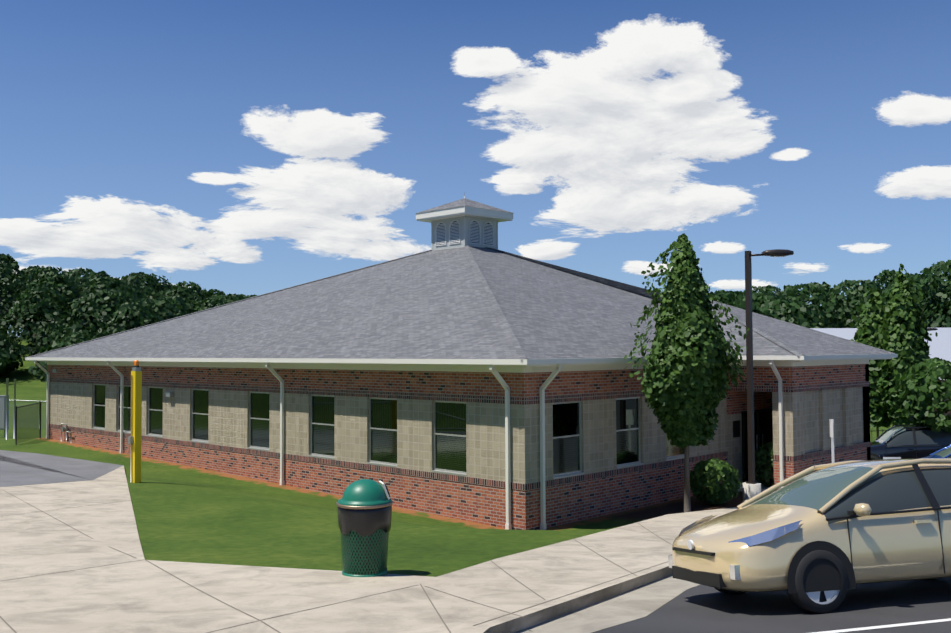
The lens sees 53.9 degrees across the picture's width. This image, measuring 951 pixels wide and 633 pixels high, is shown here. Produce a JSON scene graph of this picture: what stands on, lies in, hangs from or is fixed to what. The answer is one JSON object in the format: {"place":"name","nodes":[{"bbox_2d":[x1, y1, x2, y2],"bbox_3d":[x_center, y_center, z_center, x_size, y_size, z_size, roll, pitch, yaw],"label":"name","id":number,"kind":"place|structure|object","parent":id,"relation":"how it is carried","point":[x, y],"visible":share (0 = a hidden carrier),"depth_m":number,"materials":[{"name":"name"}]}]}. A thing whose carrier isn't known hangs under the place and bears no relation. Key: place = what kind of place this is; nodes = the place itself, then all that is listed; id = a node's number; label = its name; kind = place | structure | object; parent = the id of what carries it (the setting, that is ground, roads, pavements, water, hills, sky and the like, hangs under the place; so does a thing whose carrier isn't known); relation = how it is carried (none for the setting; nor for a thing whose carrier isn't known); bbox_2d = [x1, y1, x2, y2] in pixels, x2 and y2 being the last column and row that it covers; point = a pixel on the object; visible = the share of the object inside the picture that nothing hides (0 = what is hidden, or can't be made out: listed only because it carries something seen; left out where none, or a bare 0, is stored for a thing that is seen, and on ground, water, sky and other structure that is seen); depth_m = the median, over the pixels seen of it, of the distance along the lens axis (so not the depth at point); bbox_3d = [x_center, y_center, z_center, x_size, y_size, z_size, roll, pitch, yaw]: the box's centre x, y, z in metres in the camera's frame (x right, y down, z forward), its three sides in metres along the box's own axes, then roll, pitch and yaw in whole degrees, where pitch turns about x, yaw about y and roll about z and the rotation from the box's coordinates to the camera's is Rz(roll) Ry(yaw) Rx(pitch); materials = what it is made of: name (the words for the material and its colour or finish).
{"place":"outdoors","nodes":[
{"label":"outdoors","id":0,"kind":"place"},
{"bbox_2d":[9,400,46,428],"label":"chain link","id":1,"kind":"object","parent":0,"point":[28,426],"depth_m":61.19,"materials":[{"name":"grey metal"}]},
{"bbox_2d":[0,450,122,486],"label":"aggregate path","id":2,"kind":"structure","parent":0,"point":[21,468],"depth_m":28.66,"materials":[{"name":"grey concrete"}]},
{"bbox_2d":[0,465,737,632],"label":"sidewalk","id":3,"kind":"structure","parent":0,"point":[141,595],"depth_m":10.97,"materials":[{"name":"concrete"}]},
{"bbox_2d":[336,479,392,576],"bbox_3d":[-1.402,2.660,11.846,0.712,1.192,0.712,-2,-3,44],"label":"trash can","id":4,"kind":"object","parent":3,"relation":"on","point":[364,510],"visible":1,"depth_m":11.60,"materials":[{"name":"green metal"}]},
{"bbox_2d":[829,419,834,462],"bbox_3d":[9.928,3.987,25.976,0.065,2.250,0.340,0,-2,4],"label":"white post","id":5,"kind":"object","parent":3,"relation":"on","point":[831,428],"visible":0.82,"depth_m":25.97,"materials":[{"name":"white"}]},
{"bbox_2d":[25,354,897,529],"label":"recreation center walls","id":6,"kind":"structure","parent":0,"point":[526,444],"depth_m":26.26,"materials":[{"name":"beige brick"}]},
{"bbox_2d":[29,245,894,358],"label":"roof","id":7,"kind":"structure","parent":6,"relation":"on","point":[468,302],"depth_m":30.85,"materials":[{"name":"grey"}]},
{"bbox_2d":[415,192,512,250],"bbox_3d":[-0.468,-3.950,40.370,3.040,2.830,3.040,-2,-3,44],"label":"cupola","id":8,"kind":"object","parent":7,"relation":"on","point":[464,221],"visible":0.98,"depth_m":39.58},
{"bbox_2d":[0,337,936,632],"bbox_3d":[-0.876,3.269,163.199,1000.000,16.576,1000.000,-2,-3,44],"label":"ground","id":9,"kind":"structure","parent":0,"point":[182,513],"depth_m":18.51,"materials":[{"name":"green plant"}]},
{"bbox_2d":[0,395,9,437],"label":"gate","id":10,"kind":"structure","parent":9,"relation":"on","point":[2,412],"depth_m":47.56,"materials":[{"name":"grey metal"}]},
{"bbox_2d":[6,378,15,439],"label":"fence posts","id":11,"kind":"object","parent":9,"relation":"on","point":[7,382],"visible":0.67,"depth_m":45.65,"materials":[{"name":"grey metal"}]},
{"bbox_2d":[15,402,40,444],"bbox_3d":[-19.100,4.640,39.965,0.070,1.889,2.080,0,-2,2],"label":"chain-link fence","id":12,"kind":"object","parent":9,"relation":"on","point":[16,421],"visible":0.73,"depth_m":39.65,"materials":[{"name":"black metal"}]},
{"bbox_2d":[61,423,71,442],"bbox_3d":[-17.215,4.907,39.346,1.045,0.775,0.160,-2,-3,44],"label":"gas meter","id":13,"kind":"object","parent":9,"relation":"on","point":[63,428],"visible":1,"depth_m":39.42,"materials":[{"name":"grey metal"}]},
{"bbox_2d":[128,360,141,482],"bbox_3d":[-9.251,2.944,25.388,0.200,3.520,0.290,-2,-3,36],"label":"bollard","id":14,"kind":"object","parent":9,"relation":"on","point":[134,439],"visible":0.88,"depth_m":25.35,"materials":[{"name":"yellow metal"}]},
{"bbox_2d":[0,253,950,381],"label":"woodland trees","id":15,"kind":"object","parent":9,"relation":"on","point":[51,308],"visible":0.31,"depth_m":134.58,"materials":[{"name":"green plant"}]},
{"bbox_2d":[624,233,748,512],"bbox_3d":[5.197,1.522,23.174,2.936,7.183,2.672,-2,-3,44],"label":"hornbeam tree","id":16,"kind":"object","parent":9,"relation":"on","point":[686,377],"visible":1,"depth_m":22.76,"materials":[{"name":"green plant"}]},
{"bbox_2d":[689,457,741,504],"bbox_3d":[6.449,4.443,25.149,1.479,1.274,1.388,-2,-3,44],"label":"dark shrub","id":17,"kind":"object","parent":9,"relation":"on","point":[710,474],"visible":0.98,"depth_m":24.80,"materials":[{"name":"green plant"}]},
{"bbox_2d":[755,441,773,487],"bbox_3d":[9.006,4.449,28.038,1.485,1.468,1.637,-2,-3,44],"label":"boxwood shrub","id":18,"kind":"object","parent":9,"relation":"on","point":[764,452],"visible":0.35,"depth_m":27.69,"materials":[{"name":"green plant"}]},
{"bbox_2d":[743,249,793,501],"bbox_3d":[7.943,1.764,25.390,1.457,7.190,0.474,0,-2,-1],"label":"parking lamp","id":19,"kind":"object","parent":9,"relation":"on","point":[751,487],"visible":0.9,"depth_m":25.34,"materials":[{"name":"brown metal"}]},
{"bbox_2d":[849,283,901,437],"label":"hornbeam tree","id":20,"kind":"object","parent":9,"relation":"on","point":[873,307],"visible":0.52,"depth_m":46.44,"materials":[{"name":"green plant"}]},
{"bbox_2d":[810,328,950,416],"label":"neighbour hall","id":21,"kind":"structure","parent":9,"relation":"on","point":[940,346],"depth_m":68.55,"materials":[{"name":"metal"}]},
{"bbox_2d":[873,264,937,427],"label":"hornbeam tree","id":22,"kind":"object","parent":9,"relation":"on","point":[908,334],"visible":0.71,"depth_m":45.20,"materials":[{"name":"green plant"}]},
{"bbox_2d":[870,424,950,459],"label":"parked car","id":23,"kind":"object","parent":9,"relation":"on","point":[912,441],"visible":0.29,"depth_m":36.75,"materials":[{"name":"paint"}]},
{"bbox_2d":[895,357,950,432],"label":"young tree","id":24,"kind":"object","parent":9,"relation":"on","point":[929,389],"visible":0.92,"depth_m":36.70,"materials":[{"name":"green plant"}]},
{"bbox_2d":[0,0,950,336],"label":"sky","id":25,"kind":"structure","parent":0,"point":[245,147],"materials":[{"name":"blue"}]},
{"bbox_2d":[483,566,672,632],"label":"kerb face","id":26,"kind":"object","parent":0,"point":[612,590],"visible":0.15,"depth_m":10.15},
{"bbox_2d":[593,577,950,632],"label":"asphalt road","id":27,"kind":"structure","parent":0,"point":[702,609],"depth_m":9.30,"materials":[{"name":"grey asphalt"}]},
{"bbox_2d":[517,575,699,632],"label":"concrete gutter","id":28,"kind":"object","parent":27,"relation":"on","point":[640,602],"visible":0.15,"depth_m":9.80,"materials":[{"name":"beige concrete"}]},
{"bbox_2d":[668,458,950,613],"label":"car","id":29,"kind":"object","parent":27,"relation":"on","point":[823,538],"visible":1,"depth_m":9.61,"materials":[{"name":"gold metal"}]},
{"bbox_2d":[812,618,950,632],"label":"road marking line","id":30,"kind":"object","parent":27,"relation":"on","point":[886,626],"visible":1,"depth_m":8.39,"materials":[{"name":"white paint"}]},
{"bbox_2d":[919,445,950,458],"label":"car","id":31,"kind":"object","parent":27,"relation":"on","point":[945,452],"visible":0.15,"depth_m":33.52,"materials":[{"name":"paint"}]},
{"bbox_2d":[883,457,900,458],"bbox_3d":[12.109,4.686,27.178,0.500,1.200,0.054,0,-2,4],"label":"wheel stop","id":32,"kind":"object","parent":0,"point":[891,457],"visible":0.08,"depth_m":27.18,"materials":[{"name":"white concrete"}]}
]}

